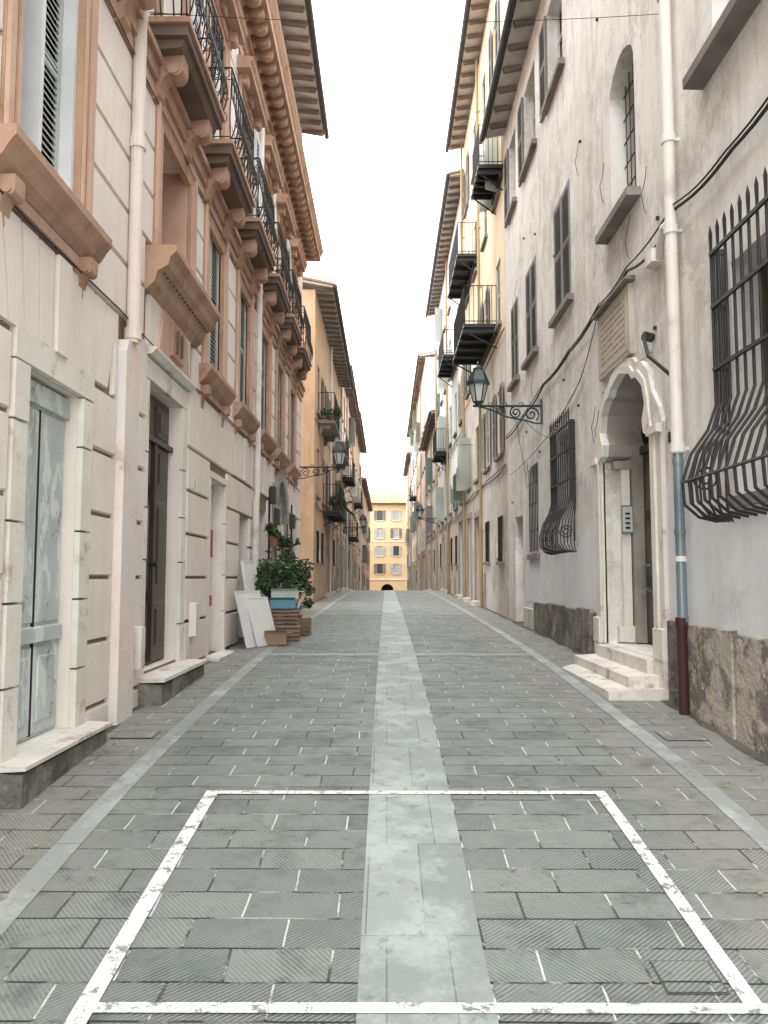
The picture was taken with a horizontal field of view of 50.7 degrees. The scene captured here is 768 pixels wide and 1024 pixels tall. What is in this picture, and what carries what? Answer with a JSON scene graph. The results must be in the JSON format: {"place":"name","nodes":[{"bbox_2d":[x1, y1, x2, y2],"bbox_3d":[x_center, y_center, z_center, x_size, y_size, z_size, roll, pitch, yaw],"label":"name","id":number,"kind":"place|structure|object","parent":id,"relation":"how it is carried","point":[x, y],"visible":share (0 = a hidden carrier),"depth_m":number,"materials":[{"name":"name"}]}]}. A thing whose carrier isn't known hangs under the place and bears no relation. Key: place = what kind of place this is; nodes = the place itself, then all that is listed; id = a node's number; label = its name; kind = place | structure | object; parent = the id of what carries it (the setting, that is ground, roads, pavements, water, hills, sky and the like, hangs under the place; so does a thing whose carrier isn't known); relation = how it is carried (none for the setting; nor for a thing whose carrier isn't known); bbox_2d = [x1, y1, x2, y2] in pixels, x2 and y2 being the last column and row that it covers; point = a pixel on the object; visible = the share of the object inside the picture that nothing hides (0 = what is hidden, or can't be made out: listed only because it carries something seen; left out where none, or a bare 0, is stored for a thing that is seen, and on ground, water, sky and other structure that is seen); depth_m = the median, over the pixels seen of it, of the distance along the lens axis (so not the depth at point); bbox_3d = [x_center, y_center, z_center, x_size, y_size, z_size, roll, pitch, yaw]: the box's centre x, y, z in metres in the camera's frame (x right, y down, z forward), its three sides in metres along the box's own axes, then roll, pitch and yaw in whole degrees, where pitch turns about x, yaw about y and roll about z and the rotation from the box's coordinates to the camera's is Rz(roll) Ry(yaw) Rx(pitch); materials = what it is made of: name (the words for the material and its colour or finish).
{"place":"outdoors","nodes":[
{"label":"outdoors","id":0,"kind":"place"},
{"bbox_2d":[0,590,767,1023],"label":"street paving","id":1,"kind":"structure","parent":0,"point":[260,896],"depth_m":4.40,"materials":[{"name":"stone"}]},
{"bbox_2d":[110,731,160,738],"bbox_3d":[-2.009,1.802,6.562,0.340,0.017,0.260,0,-5,0],"label":"access cover","id":2,"kind":"object","parent":1,"relation":"on","point":[134,735],"visible":1,"depth_m":6.52,"materials":[{"name":"metal"}]},
{"bbox_2d":[0,590,354,935],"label":"border strip paving","id":3,"kind":"structure","parent":1,"relation":"on","point":[24,892],"depth_m":4.79,"materials":[{"name":"grey stone"}]},
{"bbox_2d":[278,568,315,617],"bbox_3d":[-1.645,1.601,15.175,0.755,1.234,0.856,0,-5,0],"label":"potted shrub","id":4,"kind":"object","parent":3,"relation":"on","point":[304,576],"visible":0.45,"depth_m":15.20,"materials":[{"name":"green plant"}]},
{"bbox_2d":[104,597,324,732],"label":"wall foot dirt","id":5,"kind":"structure","parent":1,"relation":"on","point":[240,641],"depth_m":11.56,"materials":[{"name":"grey soil"}]},
{"bbox_2d":[234,590,260,648],"bbox_3d":[-2.012,1.637,12.455,0.036,0.870,0.790,-16,-9,16],"label":"leaning board","id":6,"kind":"object","parent":1,"relation":"on","point":[246,624],"visible":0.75,"depth_m":12.20,"materials":[{"name":"white paint"}]},
{"bbox_2d":[241,560,259,590],"bbox_3d":[-2.084,1.436,12.996,0.036,1.320,0.640,-11,-6,8],"label":"leaning board","id":7,"kind":"object","parent":1,"relation":"on","point":[249,571],"visible":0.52,"depth_m":12.95,"materials":[{"name":"white paint"}]},
{"bbox_2d":[246,597,274,646],"bbox_3d":[-1.883,1.692,12.535,0.037,0.770,0.540,-21,-13,23],"label":"leaning board","id":8,"kind":"object","parent":1,"relation":"on","point":[260,614],"visible":0.88,"depth_m":12.48,"materials":[{"name":"white paint"}]},
{"bbox_2d":[264,630,292,644],"bbox_3d":[-1.641,1.940,12.550,0.440,0.233,0.380,1,-5,-11],"label":"cardboard box","id":9,"kind":"object","parent":1,"relation":"on","point":[275,637],"visible":0.8,"depth_m":12.45,"materials":[{"name":"brown cardboard"}]},
{"bbox_2d":[274,623,299,640],"bbox_3d":[-1.617,1.965,13.239,0.480,0.270,0.320,0,-5,-6],"label":"wooden crate","id":10,"kind":"object","parent":1,"relation":"on","point":[294,629],"visible":0.5,"depth_m":13.10,"materials":[{"name":"brown wood"}]},
{"bbox_2d":[270,608,299,623],"bbox_3d":[-1.637,1.710,13.310,0.480,0.240,0.320,0,-5,-3],"label":"wooden crate","id":11,"kind":"object","parent":10,"relation":"on","point":[286,617],"visible":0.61,"depth_m":13.16,"materials":[{"name":"brown wood"}]},
{"bbox_2d":[254,558,297,612],"bbox_3d":[-1.922,1.250,13.565,0.921,0.944,0.761,4,-6,-43],"label":"potted shrub","id":12,"kind":"object","parent":11,"relation":"on","point":[284,573],"visible":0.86,"depth_m":13.49,"materials":[{"name":"green plant"}]},
{"bbox_2d":[259,547,303,612],"bbox_3d":[-1.918,1.214,14.469,1.026,1.224,0.895,4,-6,-40],"label":"potted shrub","id":13,"kind":"object","parent":11,"relation":"on","point":[287,555],"visible":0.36,"depth_m":14.46,"materials":[{"name":"green plant"}]},
{"bbox_2d":[270,597,300,608],"bbox_3d":[-1.603,1.484,13.234,0.500,0.183,0.380,0,-5,-6],"label":"blue storage box","id":14,"kind":"object","parent":11,"relation":"on","point":[282,602],"visible":1,"depth_m":13.13,"materials":[{"name":"plastic"}]},
{"bbox_2d":[271,589,302,598],"bbox_3d":[-1.575,1.345,13.312,0.540,0.173,0.400,0,-5,-3],"label":"foam box","id":15,"kind":"object","parent":14,"relation":"on","point":[284,593],"visible":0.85,"depth_m":13.21,"materials":[{"name":"white plastic"}]},
{"bbox_2d":[275,553,314,612],"bbox_3d":[-1.833,1.556,16.303,1.008,1.468,0.662,-3,-6,35],"label":"potted shrub","id":16,"kind":"object","parent":1,"relation":"on","point":[310,568],"visible":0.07,"depth_m":16.12,"materials":[{"name":"green plant"}]},
{"bbox_2d":[283,618,311,635],"bbox_3d":[-1.514,2.005,14.189,0.420,0.300,0.300,-1,-5,12],"label":"wooden crate","id":17,"kind":"object","parent":1,"relation":"on","point":[304,623],"visible":0.57,"depth_m":14.05,"materials":[{"name":"brown wood"}]},
{"bbox_2d":[269,653,378,654],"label":"cross strip paving","id":18,"kind":"structure","parent":1,"relation":"on","point":[324,654],"depth_m":11.34,"materials":[{"name":"grey stone"}]},
{"bbox_2d":[321,613,381,613],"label":"cross strip paving","id":19,"kind":"structure","parent":1,"relation":"on","point":[351,613],"depth_m":20.25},
{"bbox_2d":[3,649,762,985],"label":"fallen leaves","id":20,"kind":"object","parent":1,"relation":"on","point":[403,787],"visible":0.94,"depth_m":5.20,"materials":[{"name":"beige plant"}]},
{"bbox_2d":[64,790,767,1023],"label":"parking bay marking","id":21,"kind":"object","parent":1,"relation":"on","point":[88,1003],"visible":1,"depth_m":3.05,"materials":[{"name":"white paint"}]},
{"bbox_2d":[356,590,498,1023],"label":"strip paving","id":22,"kind":"structure","parent":1,"relation":"on","point":[421,942],"depth_m":4.02,"materials":[{"name":"grey stone"}]},
{"bbox_2d":[403,613,466,613],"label":"cross strip paving","id":23,"kind":"structure","parent":1,"relation":"on","point":[434,613],"depth_m":20.24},
{"bbox_2d":[415,653,530,655],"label":"cross strip paving","id":24,"kind":"structure","parent":1,"relation":"on","point":[479,654],"depth_m":11.34,"materials":[{"name":"grey stone"}]},
{"bbox_2d":[424,590,767,852],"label":"border strip paving","id":25,"kind":"structure","parent":1,"relation":"on","point":[746,823],"depth_m":5.93,"materials":[{"name":"grey stone"}]},
{"bbox_2d":[438,590,767,764],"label":"wall foot dirt","id":26,"kind":"structure","parent":1,"relation":"on","point":[745,749],"depth_m":6.81,"materials":[{"name":"grey soil"}]},
{"bbox_2d":[654,731,710,740],"bbox_3d":[2.396,1.801,6.518,0.350,0.020,0.300,0,-5,0],"label":"access cover","id":27,"kind":"object","parent":1,"relation":"on","point":[681,735],"visible":1,"depth_m":6.49,"materials":[{"name":"metal"}]},
{"bbox_2d":[648,960,729,993],"bbox_3d":[1.191,1.817,3.169,0.240,0.025,0.220,0,-5,0],"label":"access cover","id":28,"kind":"object","parent":1,"relation":"on","point":[687,977],"visible":1,"depth_m":3.16,"materials":[{"name":"stone"}]},
{"bbox_2d":[302,0,465,492],"label":"sky","id":29,"kind":"structure","parent":0,"point":[377,181],"materials":[{"name":"white"}]},
{"bbox_3d":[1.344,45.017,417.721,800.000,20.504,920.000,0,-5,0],"label":"ground","id":30,"kind":"structure","parent":0,"visible":0},
{"bbox_2d":[0,0,328,809],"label":"rusticated townhouse","id":31,"kind":"structure","parent":30,"relation":"on","point":[160,242],"depth_m":7.50,"materials":[{"name":"paint"}]},
{"bbox_2d":[0,324,288,809],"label":"doors and frames","id":32,"kind":"structure","parent":31,"relation":"in","point":[34,754],"depth_m":5.99,"materials":[{"name":"stone"}]},
{"bbox_2d":[20,0,291,463],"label":"windows and shutters","id":33,"kind":"structure","parent":31,"relation":"in","point":[50,38],"depth_m":6.16,"materials":[{"name":"white paint"}]},
{"bbox_2d":[263,522,281,546],"bbox_3d":[-2.099,0.425,15.426,0.365,0.460,0.473,0,-5,0],"label":"hanging planter","id":34,"kind":"object","parent":31,"relation":"attached to","point":[272,532],"visible":1,"depth_m":15.32,"materials":[{"name":"ceramic"}]},
{"bbox_2d":[276,535,300,552],"bbox_3d":[-2.069,0.729,17.009,0.445,0.510,0.636,-4,-6,39],"label":"hanging planter","id":35,"kind":"object","parent":31,"relation":"attached to","point":[283,541],"visible":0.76,"depth_m":16.98,"materials":[{"name":"ceramic"}]},
{"bbox_2d":[299,437,346,478],"bbox_3d":[-1.666,-1.466,21.997,1.332,1.164,0.364,0,-5,0],"label":"wall lantern","id":36,"kind":"object","parent":31,"relation":"attached to","point":[339,451],"depth_m":21.95,"materials":[{"name":"metal"}]},
{"bbox_2d":[148,12,655,22],"bbox_3d":[0.199,-4.907,8.024,5.151,0.123,0.008,0,-5,0],"label":"overhead wire","id":37,"kind":"object","parent":31,"relation":"attached to","point":[402,22],"visible":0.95,"depth_m":8.02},
{"bbox_2d":[299,276,354,601],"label":"orange townhouse","id":38,"kind":"structure","parent":30,"relation":"on","point":[329,374],"depth_m":29.42,"materials":[{"name":"paint"}]},
{"bbox_2d":[316,360,343,599],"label":"windows and doors","id":39,"kind":"structure","parent":38,"relation":"in","point":[326,403],"depth_m":31.52,"materials":[{"name":"wood"}]},
{"bbox_2d":[320,407,342,419],"bbox_3d":[-1.933,-3.482,29.010,0.936,0.615,0.767,0,-5,0],"label":"balcony plant","id":40,"kind":"object","parent":38,"relation":"on","point":[327,413],"visible":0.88,"depth_m":28.89,"materials":[{"name":"green plant"}]},
{"bbox_2d":[328,495,347,509],"bbox_3d":[-1.768,-0.383,31.517,0.746,0.685,1.006,-2,-5,25],"label":"balcony plant","id":41,"kind":"object","parent":38,"relation":"on","point":[332,502],"visible":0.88,"depth_m":31.38,"materials":[{"name":"green plant"}]},
{"bbox_2d":[332,500,352,510],"bbox_3d":[-1.792,-0.217,33.604,0.840,0.693,0.683,-3,-6,33],"label":"balcony plant","id":42,"kind":"object","parent":38,"relation":"on","point":[346,505],"visible":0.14,"depth_m":33.61,"materials":[{"name":"green plant"}]},
{"bbox_2d":[332,495,355,521],"bbox_3d":[-1.785,-0.156,35.937,1.000,1.050,2.400,0,-5,0],"label":"shop awning","id":43,"kind":"object","parent":38,"relation":"attached to","point":[350,512],"visible":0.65,"depth_m":35.34,"materials":[{"name":"fabric"}]},
{"bbox_2d":[339,364,360,590],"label":"peach townhouse","id":44,"kind":"structure","parent":30,"relation":"on","point":[350,411],"depth_m":48.28,"materials":[{"name":"beige paint"}]},
{"bbox_2d":[341,388,356,590],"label":"windows and doors","id":45,"kind":"structure","parent":44,"relation":"in","point":[351,423],"depth_m":50.37,"materials":[{"name":"wood"}]},
{"bbox_2d":[343,514,366,532],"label":"wall lantern","id":46,"kind":"object","parent":44,"relation":"attached to","point":[362,519],"depth_m":44.56,"materials":[{"name":"metal"}]},
{"bbox_2d":[351,431,359,589],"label":"walls","id":47,"kind":"structure","parent":30,"relation":"on","point":[355,462],"depth_m":62.99,"materials":[{"name":"yellow paint"}]},
{"bbox_2d":[353,435,361,589],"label":"pipes and cables","id":48,"kind":"object","parent":47,"relation":"attached to","point":[360,524],"visible":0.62,"depth_m":64.19,"materials":[{"name":"brown metal"}]},
{"bbox_2d":[353,489,362,513],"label":"balconies","id":49,"kind":"structure","parent":47,"relation":"attached to","point":[356,505],"depth_m":58.32,"materials":[{"name":"black metal"}]},
{"bbox_2d":[353,447,363,589],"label":"windows and doors","id":50,"kind":"structure","parent":47,"relation":"attached to","point":[360,512],"depth_m":62.20,"materials":[{"name":"wood"}]},
{"bbox_2d":[355,411,366,453],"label":"roof eave","id":51,"kind":"object","parent":47,"relation":"on","point":[359,429],"visible":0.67,"depth_m":64.33,"materials":[{"name":"wood"}]},
{"bbox_2d":[361,489,368,589],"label":"walls","id":52,"kind":"structure","parent":30,"relation":"on","point":[363,538],"depth_m":88.25,"materials":[{"name":"paint"}]},
{"bbox_2d":[361,498,369,589],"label":"pipes and cables","id":53,"kind":"object","parent":52,"relation":"attached to","point":[369,550],"visible":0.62,"depth_m":90.22,"materials":[{"name":"metal"}]},
{"bbox_2d":[361,517,370,589],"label":"windows and doors","id":54,"kind":"structure","parent":52,"relation":"attached to","point":[365,552],"depth_m":82.41,"materials":[{"name":"stone"}]},
{"bbox_2d":[362,477,372,511],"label":"roof eave","id":55,"kind":"object","parent":52,"relation":"on","point":[365,488],"visible":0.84,"depth_m":85.50,"materials":[{"name":"ceramic"}]},
{"bbox_2d":[370,504,405,589],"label":"walls","id":56,"kind":"structure","parent":30,"relation":"on","point":[387,524],"depth_m":114.00,"materials":[{"name":"yellow paint"}]},
{"bbox_2d":[370,510,405,587],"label":"windows and mouldings","id":57,"kind":"structure","parent":56,"relation":"attached to","point":[380,533],"depth_m":114.01,"materials":[{"name":"paint"}]},
{"bbox_2d":[370,493,405,503],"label":"tiled roof","id":58,"kind":"structure","parent":56,"relation":"on","point":[388,498],"depth_m":115.43,"materials":[{"name":"ceramic"}]},
{"bbox_2d":[407,456,411,580],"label":"walls","id":59,"kind":"structure","parent":30,"relation":"on","point":[410,546],"depth_m":98.95,"materials":[{"name":"beige paint"}]},
{"bbox_2d":[404,488,410,589],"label":"windows and doors","id":60,"kind":"structure","parent":59,"relation":"attached to","point":[407,540],"depth_m":98.41,"materials":[{"name":"grey wood"}]},
{"bbox_2d":[403,451,411,476],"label":"roof eave","id":61,"kind":"object","parent":59,"relation":"on","point":[406,464],"visible":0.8,"depth_m":98.65,"materials":[{"name":"ceramic"}]},
{"bbox_2d":[406,465,409,589],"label":"pipes and cables","id":62,"kind":"object","parent":59,"relation":"attached to","point":[408,528],"visible":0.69,"depth_m":100.30,"materials":[{"name":"beige metal"}]},
{"bbox_2d":[406,401,417,589],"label":"pale yellow townhouse","id":63,"kind":"structure","parent":30,"relation":"on","point":[411,429],"depth_m":81.24,"materials":[{"name":"paint"}]},
{"bbox_2d":[410,410,416,589],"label":"windows and doors","id":64,"kind":"structure","parent":63,"relation":"in","point":[413,524],"depth_m":79.99,"materials":[{"name":"grey wood"}]},
{"bbox_2d":[411,350,434,589],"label":"rose townhouse","id":65,"kind":"structure","parent":30,"relation":"on","point":[423,392],"depth_m":62.31,"materials":[{"name":"paint"}]},
{"bbox_2d":[414,402,424,589],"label":"windows and doors","id":66,"kind":"structure","parent":65,"relation":"in","point":[421,532],"depth_m":62.35,"materials":[{"name":"grey wood"}]},
{"bbox_2d":[427,426,437,589],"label":"walls","id":67,"kind":"structure","parent":30,"relation":"on","point":[434,525],"depth_m":50.25,"materials":[{"name":"beige paint"}]},
{"bbox_2d":[419,409,434,450],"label":"roof eave","id":68,"kind":"object","parent":67,"relation":"on","point":[428,428],"visible":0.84,"depth_m":49.44,"materials":[{"name":"wood"}]},
{"bbox_2d":[425,458,437,589],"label":"windows and doors","id":69,"kind":"structure","parent":67,"relation":"attached to","point":[428,482],"depth_m":50.22,"materials":[{"name":"grey wood"}]},
{"bbox_2d":[425,434,437,589],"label":"pipes and cables","id":70,"kind":"object","parent":67,"relation":"attached to","point":[431,538],"visible":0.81,"depth_m":55.77,"materials":[{"name":"beige metal"}]},
{"bbox_2d":[425,169,466,598],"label":"greenish white townhouse","id":71,"kind":"structure","parent":30,"relation":"on","point":[441,308],"depth_m":35.95,"materials":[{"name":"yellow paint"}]},
{"bbox_2d":[416,503,442,524],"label":"wall lantern","id":72,"kind":"object","parent":71,"relation":"attached to","point":[419,509],"depth_m":40.07,"materials":[{"name":"metal"}]},
{"bbox_2d":[433,227,463,598],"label":"windows and doors","id":73,"kind":"structure","parent":71,"relation":"in","point":[456,497],"depth_m":37.39,"materials":[{"name":"grey wood"}]},
{"bbox_2d":[445,0,509,617],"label":"yellow tall townhouse","id":74,"kind":"structure","parent":30,"relation":"on","point":[477,276],"depth_m":22.79,"materials":[{"name":"beige paint"}]},
{"bbox_2d":[449,446,457,488],"bbox_3d":[2.613,-1.467,27.703,0.550,1.198,3.024,0,-5,0],"label":"hanging laundry","id":75,"kind":"object","parent":74,"relation":"attached to","point":[454,464],"visible":0.97,"depth_m":27.78,"materials":[{"name":"fabric"}]},
{"bbox_2d":[456,0,504,607],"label":"windows and doors","id":76,"kind":"structure","parent":74,"relation":"in","point":[463,472],"depth_m":22.73,"materials":[{"name":"grey wood"}]},
{"bbox_2d":[479,0,767,758],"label":"white stucco townhouse","id":77,"kind":"structure","parent":30,"relation":"on","point":[635,162],"depth_m":8.89,"materials":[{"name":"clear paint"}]},
{"bbox_2d":[467,361,542,423],"bbox_3d":[2.167,-2.151,14.566,1.362,1.166,0.364,0,-5,0],"label":"wall lantern","id":78,"kind":"object","parent":77,"relation":"attached to","point":[478,383],"depth_m":14.52,"materials":[{"name":"metal"}]},
{"bbox_2d":[562,426,668,700],"bbox_3d":[2.777,0.533,9.304,1.135,4.250,2.550,0,-5,0],"label":"door and steps","id":79,"kind":"structure","parent":77,"relation":"in","point":[616,673],"depth_m":9.11,"materials":[{"name":"stone"}]},
{"bbox_2d":[503,0,767,540],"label":"windows and shutters","id":80,"kind":"structure","parent":77,"relation":"in","point":[561,214],"depth_m":14.07,"materials":[{"name":"white paint"}]}
]}

